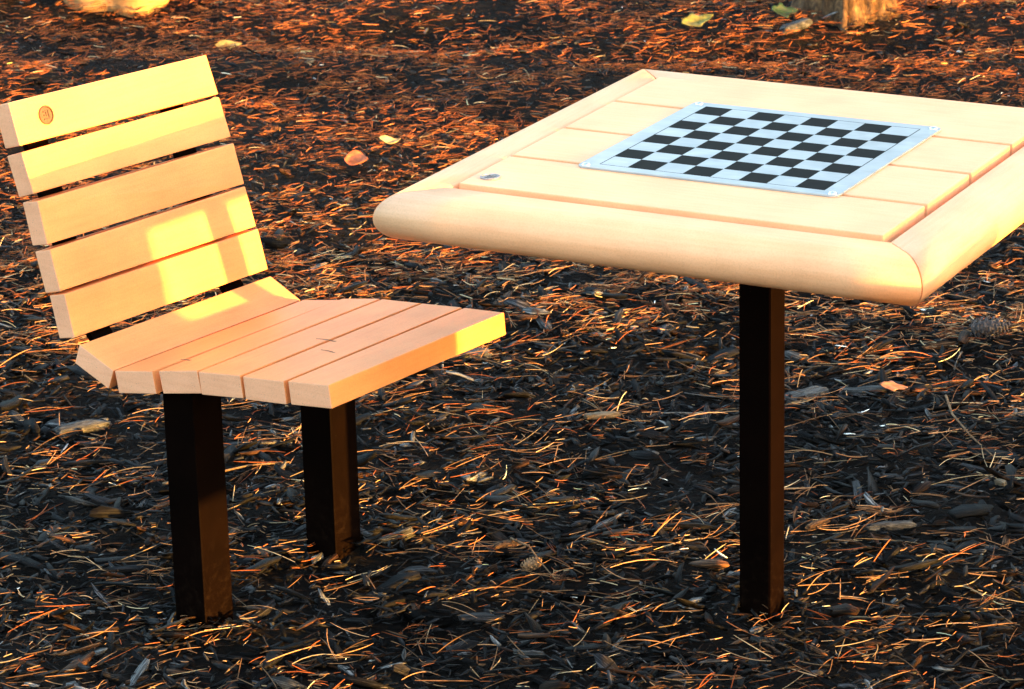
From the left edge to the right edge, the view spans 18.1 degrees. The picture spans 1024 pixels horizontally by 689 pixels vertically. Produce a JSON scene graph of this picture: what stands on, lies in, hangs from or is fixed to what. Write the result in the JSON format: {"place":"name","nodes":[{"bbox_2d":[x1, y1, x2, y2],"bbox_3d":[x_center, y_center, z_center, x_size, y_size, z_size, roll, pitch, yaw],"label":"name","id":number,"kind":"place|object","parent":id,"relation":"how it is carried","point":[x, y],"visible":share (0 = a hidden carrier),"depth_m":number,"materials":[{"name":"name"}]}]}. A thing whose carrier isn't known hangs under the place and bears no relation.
{"place":"outdoors","nodes":[
{"label":"outdoors","id":0,"kind":"place"},
{"bbox_2d":[0,0,1023,688],"bbox_3d":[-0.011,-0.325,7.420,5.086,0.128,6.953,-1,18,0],"label":"bark mulch","id":1,"kind":"object","parent":0,"point":[112,514],"visible":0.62,"depth_m":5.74,"materials":[{"name":"brown wood"}]},
{"bbox_2d":[52,418,110,435],"bbox_3d":[-0.809,0.155,6.061,0.113,0.019,0.043,-10,20,-24],"label":"bark piece","id":2,"kind":"object","parent":1,"relation":"on","point":[86,425],"visible":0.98,"depth_m":6.05,"materials":[{"name":"grey wood"}]},
{"bbox_2d":[63,0,168,17],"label":"boulder","id":3,"kind":"object","parent":1,"relation":"on","point":[133,4],"visible":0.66,"depth_m":9.51,"materials":[{"name":"stone"}]},
{"bbox_2d":[162,461,289,484],"bbox_3d":[-0.510,0.231,5.768,0.235,0.016,0.018,-7,19,-17],"label":"twig","id":4,"kind":"object","parent":1,"relation":"on","point":[166,483],"visible":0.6,"depth_m":5.78,"materials":[{"name":"brown wood"}]},
{"bbox_2d":[215,40,241,47],"bbox_3d":[-0.798,-0.842,9.063,0.075,0.011,0.039,-3,48,-5],"label":"fallen leaf","id":5,"kind":"object","parent":1,"relation":"on","point":[222,42],"visible":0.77,"depth_m":9.07,"materials":[{"name":"yellow plant"}]},
{"bbox_2d":[0,55,505,631],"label":"slatted seat","id":6,"kind":"object","parent":1,"relation":"on","point":[262,339],"visible":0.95,"depth_m":5.17,"materials":[{"name":"beige wood"}]},
{"bbox_2d":[344,150,367,164],"bbox_3d":[-0.370,-0.440,7.679,0.060,0.019,0.049,1,49,17],"label":"fallen leaf","id":7,"kind":"object","parent":1,"relation":"on","point":[354,157],"visible":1,"depth_m":7.69,"materials":[{"name":"orange plant"}]},
{"bbox_2d":[379,135,400,143],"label":"fallen leaf","id":8,"kind":"object","parent":1,"relation":"on","point":[386,139],"visible":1,"depth_m":7.85,"materials":[{"name":"yellow plant"}]},
{"bbox_2d":[447,348,492,360],"bbox_3d":[-0.088,0.019,6.332,0.100,0.017,0.048,-3,19,-5],"label":"bark piece","id":9,"kind":"object","parent":1,"relation":"on","point":[487,355],"visible":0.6,"depth_m":6.32,"materials":[{"name":"brown wood"}]},
{"bbox_2d":[490,539,518,549],"bbox_3d":[-0.011,0.338,5.423,0.058,0.013,0.021,-12,21,-30],"label":"bark piece","id":10,"kind":"object","parent":1,"relation":"on","point":[504,544],"visible":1,"depth_m":5.42,"materials":[{"name":"brown wood"}]},
{"bbox_2d":[0,0,1023,688],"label":"pine needles","id":11,"kind":"object","parent":1,"relation":"on","point":[678,66],"visible":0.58,"depth_m":6.80,"materials":[{"name":"brown plant"}]},
{"bbox_2d":[521,557,541,570],"bbox_3d":[0.032,0.362,5.320,0.037,0.023,0.023,-14,22,-32],"label":"pine cone","id":12,"kind":"object","parent":1,"relation":"on","point":[531,564],"visible":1,"depth_m":5.31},
{"bbox_2d":[510,537,555,578],"bbox_3d":[0.038,0.350,5.344,0.015,0.012,0.196,-8,20,-20],"label":"twig","id":13,"kind":"object","parent":1,"relation":"on","point":[524,544],"visible":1,"depth_m":5.37,"materials":[{"name":"brown wood"}]},
{"bbox_2d":[583,411,619,419],"bbox_3d":[0.166,0.131,5.976,0.072,0.012,0.021,-4,19,-8],"label":"bark piece","id":14,"kind":"object","parent":1,"relation":"on","point":[601,414],"visible":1,"depth_m":5.97,"materials":[{"name":"brown wood"}]},
{"bbox_2d":[681,13,712,26],"bbox_3d":[0.517,-0.906,9.003,0.100,0.014,0.059,-17,49,-19],"label":"fallen leaf","id":15,"kind":"object","parent":1,"relation":"on","point":[691,19],"visible":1,"depth_m":9.01,"materials":[{"name":"yellow plant"}]},
{"bbox_2d":[373,69,1023,623],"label":"chess table","id":16,"kind":"object","parent":1,"relation":"on","point":[763,195],"visible":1,"depth_m":4.75,"materials":[{"name":"beige wood"}]},
{"bbox_2d":[771,2,797,17],"bbox_3d":[0.764,-0.937,9.042,0.090,0.013,0.056,-3,54,-30],"label":"fallen leaf","id":17,"kind":"object","parent":1,"relation":"on","point":[780,8],"visible":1,"depth_m":9.04,"materials":[{"name":"green plant"}]},
{"bbox_2d":[779,18,812,34],"bbox_3d":[0.791,-0.886,8.966,0.104,0.026,0.038,-20,23,-15],"label":"bark piece","id":18,"kind":"object","parent":1,"relation":"on","point":[803,23],"visible":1,"depth_m":8.95,"materials":[{"name":"wood"}]},
{"bbox_2d":[784,385,829,404],"bbox_3d":[0.555,0.098,6.149,0.121,0.017,0.042,-14,22,-32],"label":"bark piece","id":19,"kind":"object","parent":1,"relation":"on","point":[816,391],"visible":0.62,"depth_m":6.15,"materials":[{"name":"grey wood"}]},
{"bbox_2d":[805,518,829,530],"bbox_3d":[0.515,0.302,5.427,0.057,0.011,0.015,-18,25,-40],"label":"bark piece","id":20,"kind":"object","parent":1,"relation":"on","point":[812,525],"visible":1,"depth_m":5.42,"materials":[{"name":"brown wood"}]},
{"bbox_2d":[790,0,899,31],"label":"pine tree","id":21,"kind":"object","parent":1,"relation":"on","point":[857,9],"visible":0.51,"depth_m":9.04,"materials":[{"name":"brown plant"}]},
{"bbox_2d":[862,520,916,530],"bbox_3d":[0.636,0.305,5.428,0.094,0.013,0.018,-4,19,-7],"label":"bark piece","id":22,"kind":"object","parent":1,"relation":"on","point":[894,525],"visible":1,"depth_m":5.42,"materials":[{"name":"wood"}]},
{"bbox_2d":[880,381,907,390],"bbox_3d":[0.725,0.079,6.123,0.055,0.005,0.030,7,37,-6],"label":"fallen leaf","id":23,"kind":"object","parent":1,"relation":"on","point":[892,385],"visible":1,"depth_m":6.12,"materials":[{"name":"orange plant"}]},
{"bbox_2d":[944,394,993,456],"bbox_3d":[0.825,0.143,5.888,0.024,0.014,0.328,-4,19,-7],"label":"twig","id":24,"kind":"object","parent":1,"relation":"on","point":[953,415],"visible":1,"depth_m":5.88,"materials":[{"name":"wood"}]},
{"bbox_2d":[969,316,1009,338],"bbox_3d":[0.950,-0.034,6.408,0.080,0.049,0.049,-2,18,-3],"label":"pine cone","id":25,"kind":"object","parent":1,"relation":"on","point":[986,327],"visible":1,"depth_m":6.40,"materials":[{"name":"brown plant"}]},
{"bbox_2d":[994,478,1006,486],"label":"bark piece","id":26,"kind":"object","parent":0,"point":[1000,482],"visible":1,"depth_m":5.58,"materials":[{"name":"brown wood"}]}
]}

